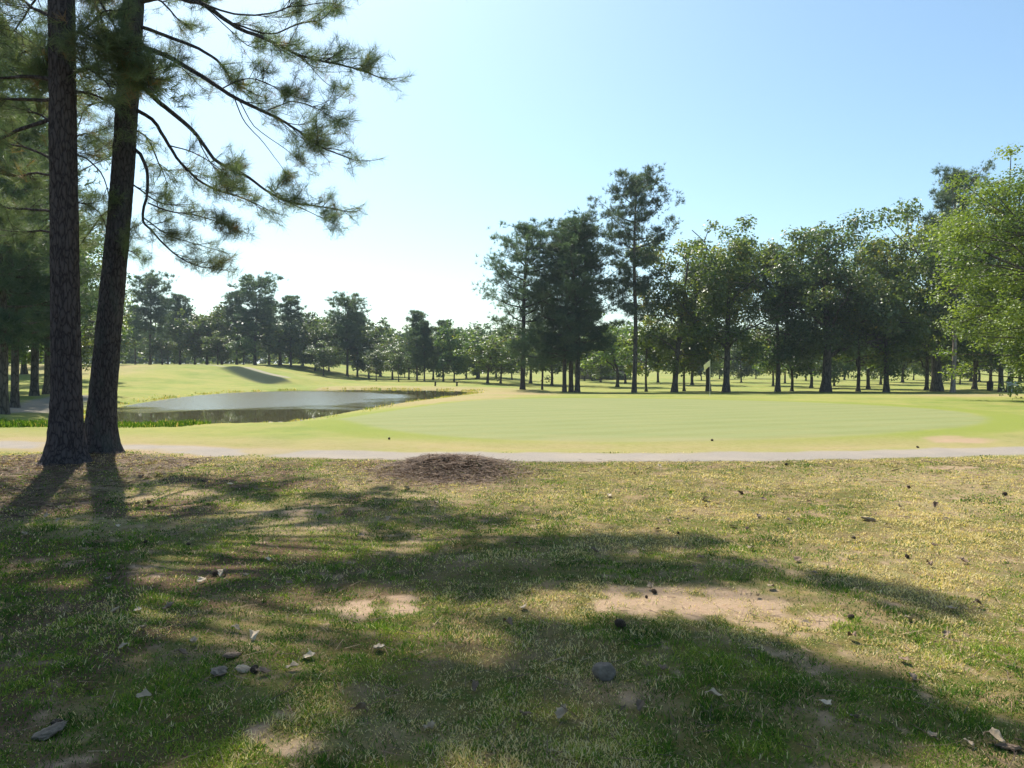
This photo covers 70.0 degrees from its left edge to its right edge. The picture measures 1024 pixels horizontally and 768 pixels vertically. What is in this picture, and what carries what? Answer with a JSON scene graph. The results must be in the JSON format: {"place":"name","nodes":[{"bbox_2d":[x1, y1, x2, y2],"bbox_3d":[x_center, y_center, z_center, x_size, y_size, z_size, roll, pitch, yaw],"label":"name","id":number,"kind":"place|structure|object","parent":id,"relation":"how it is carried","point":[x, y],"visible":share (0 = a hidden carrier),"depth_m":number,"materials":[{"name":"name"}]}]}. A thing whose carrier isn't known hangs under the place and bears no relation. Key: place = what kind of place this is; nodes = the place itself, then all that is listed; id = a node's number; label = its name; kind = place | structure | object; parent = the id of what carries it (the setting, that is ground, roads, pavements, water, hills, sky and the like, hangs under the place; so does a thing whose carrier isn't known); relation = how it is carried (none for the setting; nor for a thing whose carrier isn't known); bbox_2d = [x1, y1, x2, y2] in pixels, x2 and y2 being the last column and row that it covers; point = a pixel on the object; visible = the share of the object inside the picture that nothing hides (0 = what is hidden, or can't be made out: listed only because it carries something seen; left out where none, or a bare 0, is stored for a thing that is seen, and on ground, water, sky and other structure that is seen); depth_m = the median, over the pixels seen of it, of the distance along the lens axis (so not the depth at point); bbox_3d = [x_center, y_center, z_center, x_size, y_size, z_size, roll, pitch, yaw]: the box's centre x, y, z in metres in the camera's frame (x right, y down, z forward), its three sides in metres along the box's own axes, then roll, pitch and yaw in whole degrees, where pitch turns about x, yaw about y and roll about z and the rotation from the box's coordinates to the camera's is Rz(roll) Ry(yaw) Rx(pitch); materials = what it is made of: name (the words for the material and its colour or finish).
{"place":"outdoors","nodes":[
{"label":"outdoors","id":0,"kind":"place"},
{"bbox_2d":[0,416,229,427],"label":"long grass","id":1,"kind":"structure","parent":0,"point":[4,422],"depth_m":18.89,"materials":[{"name":"green plant"}]},
{"bbox_2d":[117,389,469,423],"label":"pond","id":2,"kind":"structure","parent":0,"point":[263,406],"depth_m":39.26,"materials":[{"name":"grey liquid"}]},
{"bbox_2d":[0,364,1023,767],"bbox_3d":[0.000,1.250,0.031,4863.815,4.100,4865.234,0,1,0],"label":"ground","id":3,"kind":"structure","parent":0,"point":[1000,428],"depth_m":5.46,"materials":[{"name":"green plant"}]},
{"bbox_2d":[7,302,90,373],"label":"leafy tree","id":4,"kind":"object","parent":3,"relation":"on","point":[24,369],"depth_m":69.73,"materials":[{"name":"green plant"}]},
{"bbox_2d":[31,720,68,740],"bbox_3d":[-1.989,1.493,3.150,0.150,0.037,0.094,-22,13,-39],"label":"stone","id":5,"kind":"object","parent":3,"relation":"on","point":[49,731],"visible":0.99,"depth_m":3.13,"materials":[{"name":"grey stone"}]},
{"bbox_2d":[2,123,105,395],"bbox_3d":[-26.482,-6.726,40.326,9.436,15.309,10.319,0,1,-8],"label":"pine tree","id":6,"kind":"object","parent":3,"relation":"on","point":[34,384],"visible":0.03,"depth_m":39.85,"materials":[{"name":"green plant"}]},
{"bbox_2d":[0,88,107,407],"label":"pine tree","id":7,"kind":"object","parent":3,"relation":"on","point":[14,391],"visible":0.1,"depth_m":30.85,"materials":[{"name":"green plant"}]},
{"bbox_2d":[0,12,137,414],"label":"pine tree","id":8,"kind":"object","parent":3,"relation":"on","point":[32,138],"visible":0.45,"depth_m":26.78,"materials":[{"name":"green plant"}]},
{"bbox_2d":[8,211,135,393],"bbox_3d":[-27.863,-5.080,43.139,9.702,11.970,8.647,0,1,0],"label":"leafy tree","id":9,"kind":"object","parent":3,"relation":"on","point":[46,383],"visible":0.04,"depth_m":43.92,"materials":[{"name":"green plant"}]},
{"bbox_2d":[80,243,135,370],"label":"leafy tree","id":10,"kind":"object","parent":3,"relation":"on","point":[88,333],"visible":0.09,"depth_m":62.26,"materials":[{"name":"green plant"}]},
{"bbox_2d":[81,293,135,357],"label":"leafy tree","id":11,"kind":"object","parent":3,"relation":"on","point":[126,341],"visible":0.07,"depth_m":92.34,"materials":[{"name":"green plant"}]},
{"bbox_2d":[0,0,224,465],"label":"pine tree","id":12,"kind":"object","parent":3,"relation":"on","point":[61,49],"visible":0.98,"depth_m":11.41,"materials":[{"name":"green plant"}]},
{"bbox_2d":[91,320,138,362],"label":"leafy tree","id":13,"kind":"object","parent":3,"relation":"on","point":[126,349],"visible":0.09,"depth_m":104.94,"materials":[{"name":"green plant"}]},
{"bbox_2d":[121,304,151,363],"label":"pine tree","id":14,"kind":"object","parent":3,"relation":"on","point":[137,337],"visible":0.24,"depth_m":119.83,"materials":[{"name":"green plant"}]},
{"bbox_2d":[125,268,181,364],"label":"pine tree","id":15,"kind":"object","parent":3,"relation":"on","point":[149,299],"visible":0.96,"depth_m":110.90,"materials":[{"name":"green plant"}]},
{"bbox_2d":[141,330,182,364],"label":"leafy tree","id":16,"kind":"object","parent":3,"relation":"on","point":[162,347],"visible":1,"depth_m":105.27,"materials":[{"name":"green plant"}]},
{"bbox_2d":[144,297,185,363],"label":"pine tree","id":17,"kind":"object","parent":3,"relation":"on","point":[164,312],"visible":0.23,"depth_m":127.24,"materials":[{"name":"green plant"}]},
{"bbox_2d":[163,293,196,364],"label":"pine tree","id":18,"kind":"object","parent":3,"relation":"on","point":[177,300],"visible":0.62,"depth_m":115.10,"materials":[{"name":"green plant"}]},
{"bbox_2d":[171,305,219,364],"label":"leafy tree","id":19,"kind":"object","parent":3,"relation":"on","point":[175,353],"visible":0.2,"depth_m":116.00,"materials":[{"name":"green plant"}]},
{"bbox_2d":[172,301,237,364],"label":"leafy tree","id":20,"kind":"object","parent":3,"relation":"on","point":[205,327],"visible":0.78,"depth_m":110.66,"materials":[{"name":"green plant"}]},
{"bbox_2d":[199,330,232,364],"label":"leafy tree","id":21,"kind":"object","parent":3,"relation":"on","point":[216,342],"visible":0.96,"depth_m":105.67,"materials":[{"name":"green plant"}]},
{"bbox_2d":[210,665,227,675],"bbox_3d":[-1.504,1.472,3.758,0.083,0.030,0.152,14,-7,-9],"label":"stone","id":22,"kind":"object","parent":3,"relation":"on","point":[218,670],"visible":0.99,"depth_m":3.73,"materials":[{"name":"grey stone"}]},
{"bbox_2d":[196,306,242,364],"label":"leafy tree","id":23,"kind":"object","parent":3,"relation":"on","point":[233,333],"visible":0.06,"depth_m":117.86,"materials":[{"name":"green plant"}]},
{"bbox_2d":[49,0,416,453],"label":"pine tree","id":24,"kind":"object","parent":3,"relation":"on","point":[101,426],"visible":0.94,"depth_m":12.43,"materials":[{"name":"green plant"}]},
{"bbox_2d":[213,290,252,364],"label":"pine tree","id":25,"kind":"object","parent":3,"relation":"on","point":[231,310],"visible":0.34,"depth_m":112.84,"materials":[{"name":"green plant"}]},
{"bbox_2d":[224,331,261,364],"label":"leafy tree","id":26,"kind":"object","parent":3,"relation":"on","point":[247,347],"visible":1,"depth_m":103.51,"materials":[{"name":"green plant"}]},
{"bbox_2d":[235,664,250,672],"bbox_3d":[-1.389,1.478,3.788,0.101,0.020,0.059,23,12,-23],"label":"stone","id":27,"kind":"object","parent":3,"relation":"on","point":[243,668],"visible":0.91,"depth_m":3.78,"materials":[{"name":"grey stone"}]},
{"bbox_2d":[223,271,283,364],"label":"pine tree","id":28,"kind":"object","parent":3,"relation":"on","point":[253,298],"visible":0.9,"depth_m":108.81,"materials":[{"name":"green plant"}]},
{"bbox_2d":[254,300,280,364],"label":"pine tree","id":29,"kind":"object","parent":3,"relation":"on","point":[277,321],"visible":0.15,"depth_m":117.57,"materials":[{"name":"green plant"}]},
{"bbox_2d":[230,314,319,364],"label":"leafy tree","id":30,"kind":"object","parent":3,"relation":"on","point":[269,341],"visible":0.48,"depth_m":109.25,"materials":[{"name":"green plant"}]},
{"bbox_2d":[84,387,486,423],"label":"shore weeds","id":31,"kind":"object","parent":3,"relation":"on","point":[471,392],"visible":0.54,"depth_m":49.94,"materials":[{"name":"green plant"}]},
{"bbox_2d":[264,294,314,366],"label":"pine tree","id":32,"kind":"object","parent":3,"relation":"on","point":[287,316],"visible":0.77,"depth_m":107.03,"materials":[{"name":"green plant"}]},
{"bbox_2d":[285,311,342,370],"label":"leafy tree","id":33,"kind":"object","parent":3,"relation":"on","point":[312,338],"visible":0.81,"depth_m":104.44,"materials":[{"name":"green plant"}]},
{"bbox_2d":[302,340,342,375],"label":"leafy tree","id":34,"kind":"object","parent":3,"relation":"on","point":[323,353],"visible":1,"depth_m":97.40,"materials":[{"name":"green plant"}]},
{"bbox_2d":[306,316,345,370],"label":"leafy tree","id":35,"kind":"object","parent":3,"relation":"on","point":[338,362],"visible":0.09,"depth_m":112.33,"materials":[{"name":"green plant"}]},
{"bbox_2d":[323,290,371,376],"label":"pine tree","id":36,"kind":"object","parent":3,"relation":"on","point":[350,306],"visible":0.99,"depth_m":102.99,"materials":[{"name":"green plant"}]},
{"bbox_2d":[340,311,372,376],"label":"pine tree","id":37,"kind":"object","parent":3,"relation":"on","point":[363,323],"visible":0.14,"depth_m":107.68,"materials":[{"name":"green plant"}]},
{"bbox_2d":[336,317,396,377],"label":"leafy tree","id":38,"kind":"object","parent":3,"relation":"on","point":[365,338],"visible":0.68,"depth_m":104.77,"materials":[{"name":"green plant"}]},
{"bbox_2d":[361,345,390,380],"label":"leafy tree","id":39,"kind":"object","parent":3,"relation":"on","point":[375,357],"visible":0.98,"depth_m":91.69,"materials":[{"name":"green plant"}]},
{"bbox_2d":[356,336,412,378],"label":"leafy tree","id":40,"kind":"object","parent":3,"relation":"on","point":[381,350],"visible":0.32,"depth_m":99.45,"materials":[{"name":"green plant"}]},
{"bbox_2d":[383,347,413,381],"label":"leafy tree","id":41,"kind":"object","parent":3,"relation":"on","point":[398,364],"visible":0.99,"depth_m":87.84,"materials":[{"name":"green plant"}]},
{"bbox_2d":[385,337,423,378],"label":"leafy tree","id":42,"kind":"object","parent":3,"relation":"on","point":[409,368],"visible":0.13,"depth_m":99.75,"materials":[{"name":"green plant"}]},
{"bbox_2d":[397,308,435,380],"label":"pine tree","id":43,"kind":"object","parent":3,"relation":"on","point":[417,316],"visible":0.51,"depth_m":91.19,"materials":[{"name":"green plant"}]},
{"bbox_2d":[408,320,438,380],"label":"pine tree","id":44,"kind":"object","parent":3,"relation":"on","point":[422,335],"visible":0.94,"depth_m":89.57,"materials":[{"name":"green plant"}]},
{"bbox_2d":[404,324,450,378],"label":"leafy tree","id":45,"kind":"object","parent":3,"relation":"on","point":[422,370],"visible":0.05,"depth_m":99.11,"materials":[{"name":"green plant"}]},
{"bbox_2d":[422,319,460,380],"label":"pine tree","id":46,"kind":"object","parent":3,"relation":"on","point":[441,323],"visible":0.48,"depth_m":89.25,"materials":[{"name":"green plant"}]},
{"bbox_2d":[388,460,509,473],"bbox_3d":[-0.973,1.197,11.133,1.876,0.191,1.607,0,1,0],"label":"dirt mound","id":47,"kind":"object","parent":3,"relation":"on","point":[477,466],"visible":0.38,"depth_m":10.72,"materials":[{"name":"soil"}]},
{"bbox_2d":[433,319,476,381],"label":"leafy tree","id":48,"kind":"object","parent":3,"relation":"on","point":[459,364],"visible":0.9,"depth_m":86.99,"materials":[{"name":"green plant"}]},
{"bbox_2d":[449,324,488,378],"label":"leafy tree","id":49,"kind":"object","parent":3,"relation":"on","point":[472,365],"visible":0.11,"depth_m":103.35,"materials":[{"name":"green plant"}]},
{"bbox_2d":[452,321,500,378],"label":"tree","id":50,"kind":"object","parent":3,"relation":"on","point":[495,328],"visible":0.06,"depth_m":105.52,"materials":[{"name":"green plant"}]},
{"bbox_2d":[452,328,520,383],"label":"tree","id":51,"kind":"object","parent":3,"relation":"on","point":[489,349],"visible":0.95,"depth_m":80.32,"materials":[{"name":"green plant"}]},
{"bbox_2d":[476,323,515,376],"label":"leafy tree","id":52,"kind":"object","parent":3,"relation":"on","point":[488,328],"visible":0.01,"depth_m":118.11,"materials":[{"name":"green plant"}]},
{"bbox_2d":[471,339,531,382],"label":"tree","id":53,"kind":"object","parent":3,"relation":"on","point":[507,370],"visible":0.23,"depth_m":85.26,"materials":[{"name":"green plant"}]},
{"bbox_2d":[9,314,1005,369],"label":"distant woods","id":54,"kind":"object","parent":3,"relation":"on","point":[156,359],"visible":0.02,"depth_m":164.53,"materials":[{"name":"green plant"}]},
{"bbox_2d":[0,451,1023,767],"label":"pine straw","id":55,"kind":"object","parent":3,"relation":"on","point":[438,461],"visible":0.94,"depth_m":8.77,"materials":[{"name":"brown plant"}]},
{"bbox_2d":[493,325,545,383],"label":"tree","id":56,"kind":"object","parent":3,"relation":"on","point":[530,377],"visible":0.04,"depth_m":95.41,"materials":[{"name":"green plant"}]},
{"bbox_2d":[469,217,582,389],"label":"pine tree","id":57,"kind":"object","parent":3,"relation":"on","point":[527,231],"visible":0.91,"depth_m":58.81,"materials":[{"name":"green plant"}]},
{"bbox_2d":[517,284,558,389],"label":"pine tree","id":58,"kind":"object","parent":3,"relation":"on","point":[541,366],"visible":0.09,"depth_m":65.90,"materials":[{"name":"green plant"}]},
{"bbox_2d":[517,340,598,385],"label":"tree","id":59,"kind":"object","parent":3,"relation":"on","point":[558,367],"visible":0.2,"depth_m":89.01,"materials":[{"name":"green plant"}]},
{"bbox_2d":[555,704,566,718],"bbox_3d":[0.223,1.480,3.291,0.060,0.035,0.079,-9,22,33],"label":"dry leaf","id":60,"kind":"object","parent":3,"relation":"on","point":[560,712],"visible":1,"depth_m":3.30,"materials":[{"name":"beige plant"}]},
{"bbox_2d":[513,230,613,391],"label":"pine tree","id":61,"kind":"object","parent":3,"relation":"on","point":[587,286],"visible":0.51,"depth_m":58.59,"materials":[{"name":"green plant"}]},
{"bbox_2d":[515,207,633,391],"bbox_3d":[5.638,-6.663,59.849,10.800,15.260,9.876,-1,2,-32],"label":"pine tree","id":62,"kind":"object","parent":3,"relation":"on","point":[587,230],"visible":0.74,"depth_m":58.21,"materials":[{"name":"green plant"}]},
{"bbox_2d":[519,218,632,391],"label":"pine tree","id":63,"kind":"object","parent":3,"relation":"on","point":[571,385],"visible":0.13,"depth_m":59.88,"materials":[{"name":"green plant"}]},
{"bbox_2d":[581,336,625,381],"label":"tree","id":64,"kind":"object","parent":3,"relation":"on","point":[600,372],"visible":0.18,"depth_m":107.79,"materials":[{"name":"green plant"}]},
{"bbox_2d":[592,662,615,680],"bbox_3d":[0.466,1.468,3.724,0.095,0.092,0.111,-1,2,-33],"label":"stone","id":65,"kind":"object","parent":3,"relation":"on","point":[603,671],"visible":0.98,"depth_m":3.70,"materials":[{"name":"grey stone"}]},
{"bbox_2d":[580,313,649,386],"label":"young tree","id":66,"kind":"object","parent":3,"relation":"on","point":[608,353],"visible":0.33,"depth_m":83.22,"materials":[{"name":"green plant"}]},
{"bbox_2d":[592,329,644,382],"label":"tree","id":67,"kind":"object","parent":3,"relation":"on","point":[607,365],"visible":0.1,"depth_m":101.69,"materials":[{"name":"green plant"}]},
{"bbox_2d":[586,163,684,392],"bbox_3d":[9.561,-8.248,57.606,6.335,18.479,6.928,-1,2,-34],"label":"pine tree","id":68,"kind":"object","parent":3,"relation":"on","point":[636,188],"visible":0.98,"depth_m":57.18,"materials":[{"name":"green plant"}]},
{"bbox_2d":[613,316,675,391],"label":"young tree","id":69,"kind":"object","parent":3,"relation":"on","point":[646,363],"visible":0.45,"depth_m":63.50,"materials":[{"name":"green plant"}]},
{"bbox_2d":[337,398,989,442],"bbox_3d":[4.639,1.046,25.518,20.917,0.308,20.876,0,1,0],"label":"putting green","id":70,"kind":"object","parent":3,"relation":"on","point":[633,420],"visible":1,"depth_m":20.82,"materials":[{"name":"plant"}]},
{"bbox_2d":[663,317,711,390],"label":"young tree","id":71,"kind":"object","parent":3,"relation":"on","point":[691,366],"visible":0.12,"depth_m":65.28,"materials":[{"name":"green plant"}]},
{"bbox_2d":[624,232,752,391],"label":"oak tree","id":72,"kind":"object","parent":3,"relation":"on","point":[708,293],"visible":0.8,"depth_m":58.75,"materials":[{"name":"green plant"}]},
{"bbox_2d":[686,354,713,379],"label":"tree","id":73,"kind":"object","parent":3,"relation":"on","point":[700,371],"visible":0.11,"depth_m":118.40,"materials":[{"name":"green plant"}]},
{"bbox_2d":[667,349,735,384],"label":"tree","id":74,"kind":"object","parent":3,"relation":"on","point":[715,365],"visible":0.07,"depth_m":93.24,"materials":[{"name":"green plant"}]},
{"bbox_2d":[676,237,761,390],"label":"oak tree","id":75,"kind":"object","parent":3,"relation":"on","point":[708,383],"visible":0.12,"depth_m":65.07,"materials":[{"name":"green plant"}]},
{"bbox_2d":[712,355,733,378],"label":"tree","id":76,"kind":"object","parent":3,"relation":"on","point":[719,373],"visible":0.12,"depth_m":126.63,"materials":[{"name":"green plant"}]},
{"bbox_2d":[658,214,815,391],"bbox_3d":[17.588,-6.270,60.698,11.630,14.552,10.332,0,1,-4],"label":"oak tree","id":77,"kind":"object","parent":3,"relation":"on","point":[743,251],"visible":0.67,"depth_m":58.49,"materials":[{"name":"green plant"}]},
{"bbox_2d":[718,342,760,382],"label":"tree","id":78,"kind":"object","parent":3,"relation":"on","point":[746,370],"visible":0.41,"depth_m":105.81,"materials":[{"name":"green plant"}]},
{"bbox_2d":[745,334,783,385],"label":"tree","id":79,"kind":"object","parent":3,"relation":"on","point":[770,372],"visible":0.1,"depth_m":89.40,"materials":[{"name":"green plant"}]},
{"bbox_2d":[730,253,830,391],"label":"oak tree","id":80,"kind":"object","parent":3,"relation":"on","point":[766,306],"visible":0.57,"depth_m":61.32,"materials":[{"name":"green plant"}]},
{"bbox_2d":[752,313,822,390],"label":"young tree","id":81,"kind":"object","parent":3,"relation":"on","point":[800,369],"visible":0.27,"depth_m":65.03,"materials":[{"name":"green plant"}]},
{"bbox_2d":[781,335,845,387],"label":"tree","id":82,"kind":"object","parent":3,"relation":"on","point":[836,369],"visible":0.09,"depth_m":80.20,"materials":[{"name":"green plant"}]},
{"bbox_2d":[718,208,915,391],"bbox_3d":[26.265,-6.477,61.737,14.866,15.062,15.592,0,2,-14],"label":"oak tree","id":83,"kind":"object","parent":3,"relation":"on","point":[824,264],"visible":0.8,"depth_m":58.45,"materials":[{"name":"green plant"}]},
{"bbox_2d":[815,338,856,385],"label":"tree","id":84,"kind":"object","parent":3,"relation":"on","point":[847,367],"visible":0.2,"depth_m":88.52,"materials":[{"name":"green plant"}]},
{"bbox_2d":[808,291,919,391],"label":"young tree","id":85,"kind":"object","parent":3,"relation":"on","point":[871,359],"visible":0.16,"depth_m":63.30,"materials":[{"name":"green plant"}]},
{"bbox_2d":[831,335,905,388],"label":"young tree","id":86,"kind":"object","parent":3,"relation":"on","point":[868,370],"visible":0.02,"depth_m":75.92,"materials":[{"name":"green plant"}]},
{"bbox_2d":[852,348,903,384],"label":"tree","id":87,"kind":"object","parent":3,"relation":"on","point":[875,376],"visible":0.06,"depth_m":95.66,"materials":[{"name":"green plant"}]},
{"bbox_2d":[821,231,966,391],"bbox_3d":[32.128,-5.887,61.886,11.011,13.852,10.604,-1,1,-25],"label":"oak tree","id":88,"kind":"object","parent":3,"relation":"on","point":[908,339],"visible":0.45,"depth_m":60.68,"materials":[{"name":"green plant"}]},
{"bbox_2d":[894,344,941,382],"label":"tree","id":89,"kind":"object","parent":3,"relation":"on","point":[908,365],"visible":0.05,"depth_m":105.30,"materials":[{"name":"green plant"}]},
{"bbox_2d":[890,287,975,389],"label":"young tree","id":90,"kind":"object","parent":3,"relation":"on","point":[917,357],"visible":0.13,"depth_m":71.80,"materials":[{"name":"green plant"}]},
{"bbox_2d":[863,197,1023,391],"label":"oak tree","id":91,"kind":"object","parent":3,"relation":"on","point":[936,384],"visible":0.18,"depth_m":61.88,"materials":[{"name":"green plant"}]},
{"bbox_2d":[910,156,998,391],"bbox_3d":[36.282,-8.671,60.230,6.760,19.312,6.054,-1,2,-23],"label":"pine tree","id":92,"kind":"object","parent":3,"relation":"on","point":[944,199],"visible":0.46,"depth_m":59.56,"materials":[{"name":"green plant"}]},
{"bbox_2d":[941,360,980,384],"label":"tree","id":93,"kind":"object","parent":3,"relation":"on","point":[970,375],"visible":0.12,"depth_m":95.22,"materials":[{"name":"green plant"}]},
{"bbox_2d":[927,305,1007,389],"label":"young tree","id":94,"kind":"object","parent":3,"relation":"on","point":[975,364],"visible":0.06,"depth_m":73.88,"materials":[{"name":"green plant"}]},
{"bbox_2d":[918,141,1023,399],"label":"light green tree","id":95,"kind":"object","parent":3,"relation":"on","point":[1010,221],"visible":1,"depth_m":31.73,"materials":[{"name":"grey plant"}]},
{"bbox_2d":[967,253,1018,391],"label":"oak tree","id":96,"kind":"object","parent":3,"relation":"on","point":[1000,370],"visible":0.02,"depth_m":61.80,"materials":[{"name":"green plant"}]},
{"bbox_2d":[982,727,1005,742],"bbox_3d":[2.044,1.490,3.102,0.075,0.043,0.070,0,2,18],"label":"dry leaf","id":97,"kind":"object","parent":3,"relation":"on","point":[995,733],"visible":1,"depth_m":3.10,"materials":[{"name":"beige plant"}]},
{"bbox_2d":[971,242,1023,391],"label":"oak tree","id":98,"kind":"object","parent":3,"relation":"on","point":[984,352],"visible":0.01,"depth_m":62.29,"materials":[{"name":"green plant"}]},
{"bbox_2d":[994,742,1022,750],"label":"bark chip","id":99,"kind":"object","parent":3,"relation":"on","point":[1012,747],"visible":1,"depth_m":3.05,"materials":[{"name":"brown plant"}]},
{"bbox_2d":[0,365,1023,461],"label":"path","id":100,"kind":"structure","parent":0,"point":[38,406],"depth_m":13.13,"materials":[{"name":"beige concrete"}]},
{"bbox_2d":[0,0,1023,363],"label":"sky","id":101,"kind":"structure","parent":0,"point":[781,113],"materials":[{"name":"blue"}]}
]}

